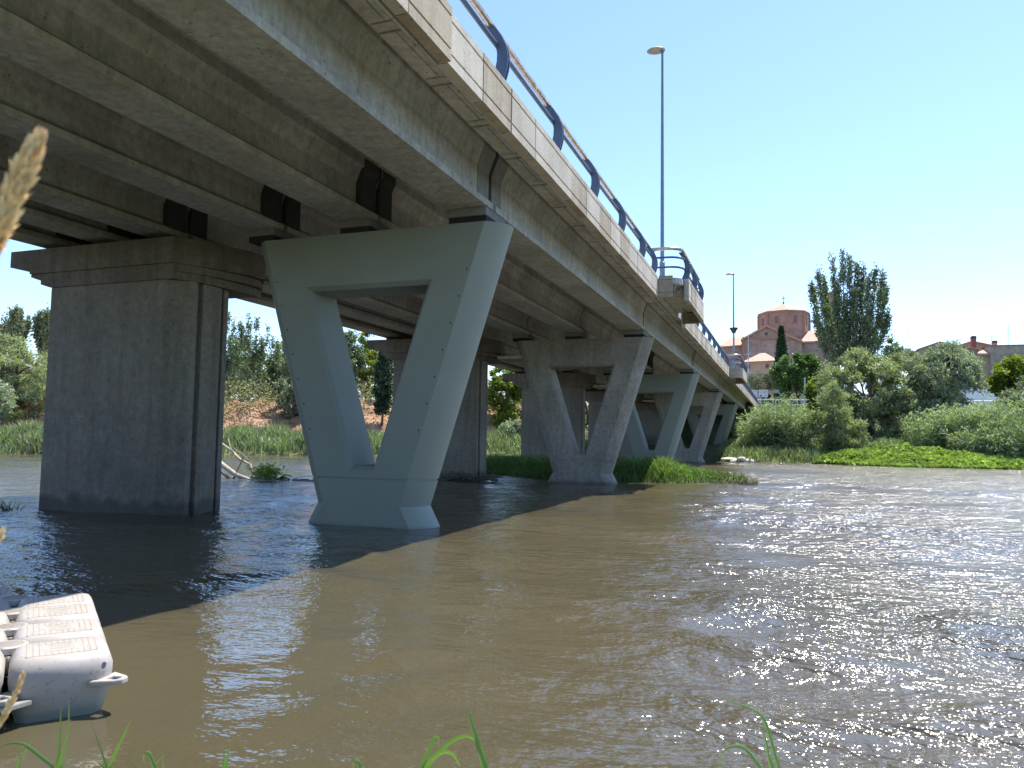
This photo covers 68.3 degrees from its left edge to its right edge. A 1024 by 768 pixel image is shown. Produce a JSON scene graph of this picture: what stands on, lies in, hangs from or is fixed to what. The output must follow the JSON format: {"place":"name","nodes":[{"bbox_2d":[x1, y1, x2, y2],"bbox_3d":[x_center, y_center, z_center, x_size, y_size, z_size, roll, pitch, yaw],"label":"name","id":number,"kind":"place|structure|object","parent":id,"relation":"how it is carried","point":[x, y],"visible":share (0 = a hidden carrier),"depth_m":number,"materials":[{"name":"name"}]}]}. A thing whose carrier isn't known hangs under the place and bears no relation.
{"place":"outdoors","nodes":[
{"label":"outdoors","id":0,"kind":"place"},
{"bbox_2d":[0,395,1000,464],"bbox_3d":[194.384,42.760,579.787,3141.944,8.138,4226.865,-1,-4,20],"label":"ground","id":1,"kind":"structure","parent":0,"point":[372,420],"depth_m":62.90,"materials":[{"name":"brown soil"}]},
{"bbox_2d":[0,526,5,541],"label":"grass spike","id":2,"kind":"object","parent":1,"relation":"on","point":[2,532],"depth_m":0.80,"materials":[{"name":"beige plant"}]},
{"bbox_2d":[0,378,18,426],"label":"willow shrub","id":3,"kind":"object","parent":1,"relation":"on","point":[7,401],"visible":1,"depth_m":50.63,"materials":[{"name":"green plant"}]},
{"bbox_2d":[0,670,25,726],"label":"grass spike","id":4,"kind":"object","parent":1,"relation":"on","point":[6,711],"depth_m":1.00,"materials":[{"name":"beige plant"}]},
{"bbox_2d":[0,304,32,355],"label":"poplar tree","id":5,"kind":"object","parent":1,"relation":"on","point":[21,326],"visible":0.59,"depth_m":87.69,"materials":[{"name":"green plant"}]},
{"bbox_2d":[0,125,47,253],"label":"reed plume","id":6,"kind":"object","parent":1,"relation":"on","point":[20,180],"visible":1,"depth_m":0.50,"materials":[{"name":"beige plant"}]},
{"bbox_2d":[0,333,47,421],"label":"willow tree","id":7,"kind":"object","parent":1,"relation":"on","point":[25,393],"visible":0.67,"depth_m":55.08,"materials":[{"name":"green plant"}]},
{"bbox_2d":[18,351,47,373],"bbox_3d":[-38.649,-0.238,64.053,7.433,5.178,4.529,1,-4,0],"label":"willow tree","id":8,"kind":"object","parent":1,"relation":"on","point":[42,359],"visible":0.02,"depth_m":62.86,"materials":[{"name":"green plant"}]},
{"bbox_2d":[0,711,70,767],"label":"grass tuft","id":9,"kind":"object","parent":1,"relation":"on","point":[59,758],"visible":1,"depth_m":1.70,"materials":[{"name":"green plant"}]},
{"bbox_2d":[29,303,49,359],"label":"poplar tree","id":10,"kind":"object","parent":1,"relation":"on","point":[41,323],"visible":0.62,"depth_m":88.68,"materials":[{"name":"green plant"}]},
{"bbox_2d":[92,720,130,767],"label":"grass tuft","id":11,"kind":"object","parent":1,"relation":"on","point":[111,762],"visible":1,"depth_m":1.60,"materials":[{"name":"green plant"}]},
{"bbox_2d":[129,751,163,767],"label":"grass tuft","id":12,"kind":"object","parent":1,"relation":"on","point":[152,760],"visible":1,"depth_m":1.60,"materials":[{"name":"green plant"}]},
{"bbox_2d":[222,743,230,767],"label":"grass tuft","id":13,"kind":"object","parent":1,"relation":"on","point":[225,764],"visible":1,"depth_m":1.55,"materials":[{"name":"green plant"}]},
{"bbox_2d":[225,311,236,398],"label":"young poplar","id":14,"kind":"object","parent":1,"relation":"on","point":[230,360],"visible":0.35,"depth_m":68.59,"materials":[{"name":"green plant"}]},
{"bbox_2d":[231,345,261,395],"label":"young poplar","id":15,"kind":"object","parent":1,"relation":"on","point":[247,350],"visible":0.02,"depth_m":80.97,"materials":[{"name":"green plant"}]},
{"bbox_2d":[231,313,268,400],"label":"young poplar","id":16,"kind":"object","parent":1,"relation":"on","point":[252,357],"visible":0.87,"depth_m":66.33,"materials":[{"name":"green plant"}]},
{"bbox_2d":[235,360,274,398],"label":"scrub tree","id":17,"kind":"object","parent":1,"relation":"on","point":[257,381],"visible":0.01,"depth_m":92.21,"materials":[{"name":"green plant"}]},
{"bbox_2d":[256,323,277,397],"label":"young poplar","id":18,"kind":"object","parent":1,"relation":"on","point":[266,372],"visible":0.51,"depth_m":69.48,"materials":[{"name":"green plant"}]},
{"bbox_2d":[267,341,286,379],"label":"young poplar","id":19,"kind":"object","parent":1,"relation":"on","point":[282,361],"visible":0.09,"depth_m":79.36,"materials":[{"name":"green plant"}]},
{"bbox_2d":[270,335,290,397],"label":"young poplar","id":20,"kind":"object","parent":1,"relation":"on","point":[284,371],"visible":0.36,"depth_m":68.06,"materials":[{"name":"green plant"}]},
{"bbox_2d":[275,378,298,420],"bbox_3d":[-18.312,1.428,62.990,3.947,4.361,2.977,-1,-4,20],"label":"bank shrub","id":21,"kind":"object","parent":1,"relation":"on","point":[284,406],"visible":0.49,"depth_m":62.51,"materials":[{"name":"green plant"}]},
{"bbox_2d":[0,359,587,425],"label":"scrub","id":22,"kind":"object","parent":1,"relation":"on","point":[245,394],"visible":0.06,"depth_m":63.28,"materials":[{"name":"green plant"}]},
{"bbox_2d":[344,329,367,384],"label":"tree","id":23,"kind":"object","parent":1,"relation":"on","point":[351,337],"visible":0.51,"depth_m":71.98,"materials":[{"name":"green plant"}]},
{"bbox_2d":[357,332,378,398],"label":"tree","id":24,"kind":"object","parent":1,"relation":"on","point":[371,360],"visible":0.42,"depth_m":73.45,"materials":[{"name":"green plant"}]},
{"bbox_2d":[0,0,758,409],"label":"road bridge","id":25,"kind":"structure","parent":1,"relation":"on","point":[246,124],"depth_m":10.32,"materials":[{"name":"concrete"}]},
{"bbox_2d":[460,0,657,272],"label":"bridge railing","id":26,"kind":"object","parent":25,"relation":"on","point":[499,42],"visible":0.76,"depth_m":12.23,"materials":[{"name":"metal"}]},
{"bbox_2d":[647,46,664,275],"bbox_3d":[4.504,-6.708,23.538,0.620,7.753,0.464,-1,-4,20],"label":"street lamp","id":27,"kind":"object","parent":25,"relation":"on","point":[656,50],"visible":0.91,"depth_m":23.47,"materials":[{"name":"grey metal"}]},
{"bbox_2d":[651,247,703,300],"bbox_3d":[5.266,-3.263,23.526,1.006,0.890,4.918,-1,-4,20],"label":"balcony railing","id":28,"kind":"object","parent":25,"relation":"on","point":[688,269],"visible":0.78,"depth_m":21.67,"materials":[{"name":"metal"}]},
{"bbox_2d":[696,322,728,365],"bbox_3d":[9.457,-2.250,36.221,0.338,0.973,21.600,-1,-4,20],"label":"bridge railing","id":29,"kind":"object","parent":25,"relation":"on","point":[705,329],"visible":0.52,"depth_m":37.84,"materials":[{"name":"metal"}]},
{"bbox_2d":[726,273,737,367],"bbox_3d":[14.416,-4.023,49.491,0.770,6.577,0.560,-1,-4,20],"label":"street lamp","id":30,"kind":"object","parent":25,"relation":"on","point":[733,329],"visible":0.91,"depth_m":49.34,"materials":[{"name":"grey metal"}]},
{"bbox_2d":[726,354,746,372],"bbox_3d":[14.588,-1.222,48.890,1.006,0.890,5.218,-1,-4,20],"label":"balcony railing","id":31,"kind":"object","parent":25,"relation":"on","point":[743,365],"visible":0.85,"depth_m":46.88,"materials":[{"name":"metal"}]},
{"bbox_2d":[731,364,757,401],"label":"bridge railing","id":32,"kind":"object","parent":25,"relation":"on","point":[746,386],"visible":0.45,"depth_m":72.83,"materials":[{"name":"metal"}]},
{"bbox_2d":[369,351,393,425],"bbox_3d":[-10.947,0.123,63.822,2.255,7.194,2.482,3,-5,-27],"label":"cypress tree","id":33,"kind":"object","parent":1,"relation":"on","point":[383,373],"visible":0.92,"depth_m":63.41,"materials":[{"name":"green plant"}]},
{"bbox_2d":[353,759,414,767],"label":"grass tuft","id":34,"kind":"object","parent":1,"relation":"on","point":[359,765],"visible":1,"depth_m":1.55,"materials":[{"name":"green plant"}]},
{"bbox_2d":[367,338,521,480],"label":"block pier","id":35,"kind":"structure","parent":1,"relation":"on","point":[466,452],"depth_m":25.37,"materials":[{"name":"concrete"}]},
{"bbox_2d":[419,707,487,767],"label":"grass tuft","id":36,"kind":"object","parent":1,"relation":"on","point":[428,763],"visible":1,"depth_m":1.50,"materials":[{"name":"green plant"}]},
{"bbox_2d":[487,367,521,427],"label":"tree","id":37,"kind":"object","parent":1,"relation":"on","point":[506,409],"visible":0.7,"depth_m":66.31,"materials":[{"name":"green plant"}]},
{"bbox_2d":[496,417,520,439],"bbox_3d":[0.042,4.428,63.091,4.312,3.302,3.192,-1,-4,20],"label":"bank shrub","id":38,"kind":"object","parent":1,"relation":"on","point":[513,426],"visible":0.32,"depth_m":62.33,"materials":[{"name":"green plant"}]},
{"bbox_2d":[503,371,606,458],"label":"block pier","id":39,"kind":"structure","parent":1,"relation":"on","point":[574,386],"depth_m":38.13,"materials":[{"name":"concrete"}]},
{"bbox_2d":[585,401,587,423],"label":"tree","id":40,"kind":"object","parent":1,"relation":"on","point":[586,412],"depth_m":69.44,"materials":[{"name":"green plant"}]},
{"bbox_2d":[585,390,654,459],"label":"block pier","id":41,"kind":"structure","parent":1,"relation":"on","point":[593,399],"depth_m":51.24,"materials":[{"name":"concrete"}]},
{"bbox_2d":[636,402,661,445],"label":"block pier","id":42,"kind":"structure","parent":1,"relation":"on","point":[649,418],"depth_m":65.36,"materials":[{"name":"concrete"}]},
{"bbox_2d":[728,428,738,438],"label":"bank shrub","id":43,"kind":"object","parent":1,"relation":"on","point":[732,435],"visible":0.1,"depth_m":66.58,"materials":[{"name":"green plant"}]},
{"bbox_2d":[734,416,752,445],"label":"cane clump","id":44,"kind":"object","parent":1,"relation":"on","point":[740,427],"visible":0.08,"depth_m":59.45,"materials":[{"name":"green plant"}]},
{"bbox_2d":[744,335,752,385],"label":"lamp post","id":45,"kind":"object","parent":1,"relation":"on","point":[748,354],"visible":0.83,"depth_m":92.17,"materials":[{"name":"metal"}]},
{"bbox_2d":[752,389,757,403],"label":"direction sign","id":46,"kind":"object","parent":1,"relation":"on","point":[755,392],"visible":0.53,"depth_m":87.77,"materials":[{"name":"white metal"}]},
{"bbox_2d":[745,353,774,394],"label":"hipped house","id":47,"kind":"structure","parent":1,"relation":"on","point":[761,362],"depth_m":126.21,"materials":[{"name":"ceramic"}]},
{"bbox_2d":[747,371,778,405],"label":"olive tree","id":48,"kind":"object","parent":1,"relation":"on","point":[764,380],"visible":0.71,"depth_m":87.96,"materials":[{"name":"green plant"}]},
{"bbox_2d":[759,390,767,402],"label":"square sign","id":49,"kind":"object","parent":1,"relation":"on","point":[763,393],"visible":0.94,"depth_m":87.44,"materials":[{"name":"white metal"}]},
{"bbox_2d":[735,400,793,447],"bbox_3d":[19.049,3.164,56.880,4.720,4.179,5.386,-1,-4,20],"label":"cane clump","id":50,"kind":"object","parent":1,"relation":"on","point":[750,438],"visible":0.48,"depth_m":56.28,"materials":[{"name":"green plant"}]},
{"bbox_2d":[720,296,831,394],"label":"church","id":51,"kind":"structure","parent":1,"relation":"on","point":[799,333],"depth_m":143.17,"materials":[{"name":"brick"}]},
{"bbox_2d":[774,315,778,323],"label":"window","id":52,"kind":"structure","parent":51,"relation":"in","point":[776,318],"depth_m":144.42,"materials":[{"name":"brick"}]},
{"bbox_2d":[793,315,797,323],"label":"window","id":53,"kind":"structure","parent":51,"relation":"in","point":[795,317],"depth_m":143.60,"materials":[{"name":"brick"}]},
{"bbox_2d":[749,386,808,408],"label":"arcaded building","id":54,"kind":"structure","parent":1,"relation":"on","point":[770,393],"depth_m":118.02,"materials":[{"name":"ceramic"}]},
{"bbox_2d":[773,325,790,407],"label":"cypress tree","id":55,"kind":"object","parent":1,"relation":"on","point":[781,349],"visible":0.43,"depth_m":105.72,"materials":[{"name":"green plant"}]},
{"bbox_2d":[750,391,821,448],"bbox_3d":[20.106,2.827,55.345,5.203,4.562,5.059,-1,-4,20],"label":"cane clump","id":56,"kind":"object","parent":1,"relation":"on","point":[781,424],"visible":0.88,"depth_m":54.61,"materials":[{"name":"green plant"}]},
{"bbox_2d":[768,351,826,407],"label":"mulberry tree","id":57,"kind":"object","parent":1,"relation":"on","point":[792,376],"visible":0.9,"depth_m":83.53,"materials":[{"name":"green plant"}]},
{"bbox_2d":[804,378,805,407],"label":"marker post","id":58,"kind":"object","parent":1,"relation":"on","point":[804,390],"visible":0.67,"depth_m":78.46,"materials":[{"name":"metal"}]},
{"bbox_2d":[802,375,831,422],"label":"climbing shrub","id":59,"kind":"object","parent":1,"relation":"on","point":[809,393],"visible":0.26,"depth_m":66.56,"materials":[{"name":"green plant"}]},
{"bbox_2d":[824,292,838,380],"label":"bell tower","id":60,"kind":"structure","parent":1,"relation":"on","point":[828,294],"depth_m":150.81,"materials":[{"name":"brick"}]},
{"bbox_2d":[716,436,950,463],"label":"bank grass","id":61,"kind":"structure","parent":1,"relation":"on","point":[730,448],"depth_m":52.87,"materials":[{"name":"green plant"}]},
{"bbox_2d":[798,378,872,450],"bbox_3d":[22.965,2.535,54.031,4.542,5.744,4.178,1,-4,-8],"label":"young willow","id":62,"kind":"object","parent":1,"relation":"on","point":[829,434],"visible":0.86,"depth_m":53.31,"materials":[{"name":"green plant"}]},
{"bbox_2d":[807,248,893,389],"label":"poplar tree","id":63,"kind":"object","parent":1,"relation":"on","point":[848,327],"visible":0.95,"depth_m":79.22,"materials":[{"name":"green plant"}]},
{"bbox_2d":[812,345,925,439],"bbox_3d":[27.258,0.942,57.771,8.113,8.112,6.471,-1,-4,20],"label":"willow tree","id":64,"kind":"object","parent":1,"relation":"on","point":[886,402],"visible":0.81,"depth_m":56.98,"materials":[{"name":"green plant"}]},
{"bbox_2d":[844,436,903,446],"bbox_3d":[26.012,4.210,53.589,4.794,1.045,3.577,-1,-4,20],"label":"cane clump","id":65,"kind":"object","parent":1,"relation":"on","point":[886,440],"visible":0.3,"depth_m":53.10,"materials":[{"name":"green plant"}]},
{"bbox_2d":[757,399,994,407],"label":"guard rail","id":66,"kind":"object","parent":1,"relation":"on","point":[808,399],"visible":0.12,"depth_m":80.82,"materials":[{"name":"grey metal"}]},
{"bbox_2d":[880,333,910,369],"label":"poplar sapling","id":67,"kind":"object","parent":1,"relation":"on","point":[888,349],"visible":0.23,"depth_m":71.99,"materials":[{"name":"green plant"}]},
{"bbox_2d":[811,442,1023,469],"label":"creeping plants","id":68,"kind":"object","parent":1,"relation":"on","point":[903,454],"visible":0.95,"depth_m":46.91,"materials":[{"name":"green plant"}]},
{"bbox_2d":[894,404,974,448],"bbox_3d":[29.099,3.023,51.515,5.700,3.433,5.462,-1,-4,20],"label":"cane clump","id":69,"kind":"object","parent":1,"relation":"on","point":[929,435],"visible":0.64,"depth_m":50.98,"materials":[{"name":"green plant"}]},
{"bbox_2d":[899,338,992,424],"bbox_3d":[32.662,0.339,57.731,6.966,7.682,6.314,-1,-4,20],"label":"willow tree","id":70,"kind":"object","parent":1,"relation":"on","point":[965,370],"visible":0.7,"depth_m":56.79,"materials":[{"name":"green plant"}]},
{"bbox_2d":[912,341,981,384],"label":"gabled house","id":71,"kind":"structure","parent":1,"relation":"on","point":[969,349],"depth_m":97.48,"materials":[{"name":"ceramic"}]},
{"bbox_2d":[928,398,1022,445],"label":"cane clump","id":72,"kind":"object","parent":1,"relation":"on","point":[961,421],"visible":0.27,"depth_m":49.84,"materials":[{"name":"green plant"}]},
{"bbox_2d":[957,387,998,404],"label":"parked van","id":73,"kind":"object","parent":1,"relation":"on","point":[977,396],"visible":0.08,"depth_m":79.16,"materials":[{"name":"white paint"}]},
{"bbox_2d":[962,336,997,348],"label":"gabled house","id":74,"kind":"structure","parent":1,"relation":"on","point":[973,342],"depth_m":104.11,"materials":[{"name":"brick"}]},
{"bbox_2d":[940,423,1021,452],"bbox_3d":[29.767,3.559,47.837,5.145,2.305,3.622,-1,-4,20],"label":"cane clump","id":75,"kind":"object","parent":1,"relation":"on","point":[966,441],"visible":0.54,"depth_m":47.51,"materials":[{"name":"green plant"}]},
{"bbox_2d":[975,350,989,386],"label":"house","id":76,"kind":"structure","parent":1,"relation":"on","point":[985,355],"depth_m":93.89,"materials":[{"name":"paint"}]},
{"bbox_2d":[955,395,1023,440],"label":"cane clump","id":77,"kind":"object","parent":1,"relation":"on","point":[1010,417],"visible":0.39,"depth_m":48.62,"materials":[{"name":"green plant"}]},
{"bbox_2d":[975,419,1023,456],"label":"cane clump","id":78,"kind":"object","parent":1,"relation":"on","point":[1013,446],"visible":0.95,"depth_m":46.27,"materials":[{"name":"green plant"}]},
{"bbox_2d":[982,353,1023,401],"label":"leafy tree","id":79,"kind":"object","parent":1,"relation":"on","point":[1008,371],"visible":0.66,"depth_m":57.62,"materials":[{"name":"green plant"}]},
{"bbox_2d":[982,344,1023,381],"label":"flat roofed building","id":80,"kind":"structure","parent":1,"relation":"on","point":[998,353],"depth_m":92.55,"materials":[{"name":"concrete"}]},
{"bbox_2d":[993,375,1023,424],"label":"willow tree","id":81,"kind":"object","parent":1,"relation":"on","point":[1019,392],"visible":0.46,"depth_m":54.34,"materials":[{"name":"green plant"}]},
{"bbox_2d":[0,454,1023,767],"bbox_3d":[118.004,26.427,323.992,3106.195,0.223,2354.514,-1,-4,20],"label":"water","id":82,"kind":"structure","parent":0,"point":[838,616],"depth_m":5.84,"materials":[{"name":"brown liquid"}]},
{"bbox_2d":[0,499,26,510],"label":"twig clump","id":83,"kind":"object","parent":82,"relation":"on","point":[3,508],"visible":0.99,"depth_m":13.50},
{"bbox_2d":[0,587,127,723],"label":"floating pontoon","id":84,"kind":"object","parent":82,"relation":"on","point":[55,648],"visible":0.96,"depth_m":3.79,"materials":[{"name":"white plastic"}]},
{"bbox_2d":[10,236,264,514],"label":"block pier","id":85,"kind":"structure","parent":82,"relation":"in","point":[135,392],"depth_m":13.36,"materials":[{"name":"concrete"}]},
{"bbox_2d":[221,438,291,480],"bbox_3d":[-8.366,2.422,24.015,3.411,1.373,0.453,-2,-5,30],"label":"driftwood snag","id":86,"kind":"object","parent":82,"relation":"in","point":[227,468],"visible":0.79,"depth_m":24.01,"materials":[{"name":"grey wood"}]},
{"bbox_2d":[245,461,293,480],"bbox_3d":[-7.424,2.654,22.982,1.075,0.664,1.307,4,-5,-39],"label":"water plant","id":87,"kind":"object","parent":82,"relation":"on","point":[269,472],"visible":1,"depth_m":22.93,"materials":[{"name":"green plant"}]},
{"bbox_2d":[249,476,313,481],"bbox_3d":[-6.929,3.026,23.325,3.194,0.389,0.600,-1,-4,20],"label":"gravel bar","id":88,"kind":"object","parent":82,"relation":"on","point":[282,478],"visible":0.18,"depth_m":23.32,"materials":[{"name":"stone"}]},
{"bbox_2d":[0,417,654,455],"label":"reed bed","id":89,"kind":"object","parent":82,"relation":"in","point":[265,437],"visible":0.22,"depth_m":52.76,"materials":[{"name":"green plant"}]},
{"bbox_2d":[261,221,513,528],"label":"pier","id":90,"kind":"structure","parent":82,"relation":"in","point":[451,272],"depth_m":11.85,"materials":[{"name":"grey paint"}]},
{"bbox_2d":[437,473,503,481],"bbox_3d":[-1.483,3.039,24.447,2.563,0.308,1.668,-1,-4,20],"label":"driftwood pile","id":91,"kind":"object","parent":82,"relation":"on","point":[491,477],"visible":0.91,"depth_m":24.20,"materials":[{"name":"wood"}]},
{"bbox_2d":[517,337,653,483],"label":"pier","id":92,"kind":"structure","parent":82,"relation":"in","point":[625,359],"depth_m":24.21,"materials":[{"name":"concrete"}]},
{"bbox_2d":[499,473,757,484],"bbox_3d":[3.187,3.567,28.195,11.500,0.620,8.500,-1,-4,20],"label":"islet","id":93,"kind":"object","parent":82,"relation":"in","point":[750,480],"visible":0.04,"depth_m":24.92,"materials":[{"name":"soil"}]},
{"bbox_2d":[486,453,753,483],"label":"islet grass","id":94,"kind":"structure","parent":93,"relation":"on","point":[656,468],"depth_m":26.37,"materials":[{"name":"green plant"}]},
{"bbox_2d":[605,374,699,460],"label":"pier","id":95,"kind":"structure","parent":82,"relation":"in","point":[680,388],"depth_m":36.35,"materials":[{"name":"grey paint"}]},
{"bbox_2d":[652,392,722,462],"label":"pier","id":96,"kind":"structure","parent":82,"relation":"in","point":[709,402],"depth_m":49.15,"materials":[{"name":"concrete"}]},
{"bbox_2d":[687,404,737,443],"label":"pier","id":97,"kind":"structure","parent":82,"relation":"in","point":[727,412],"depth_m":63.64,"materials":[{"name":"grey paint"}]},
{"bbox_2d":[721,457,736,460],"bbox_3d":[15.245,5.269,52.837,1.132,0.273,0.797,-4,-7,52],"label":"white rock","id":98,"kind":"object","parent":82,"relation":"on","point":[728,458],"visible":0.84,"depth_m":52.74,"materials":[{"name":"white stone"}]},
{"bbox_2d":[737,457,745,461],"bbox_3d":[15.744,5.183,51.913,0.459,0.383,0.647,5,-6,-42],"label":"white rock","id":99,"kind":"object","parent":82,"relation":"on","point":[741,459],"visible":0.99,"depth_m":51.72,"materials":[{"name":"white stone"}]},
{"bbox_2d":[0,0,1023,403],"label":"sky","id":100,"kind":"structure","parent":0,"point":[888,133],"materials":[{"name":"blue"}]},
{"bbox_2d":[714,694,780,767],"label":"grass tuft","id":101,"kind":"object","parent":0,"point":[757,763],"visible":1,"depth_m":1.55,"materials":[{"name":"green plant"}]}
]}

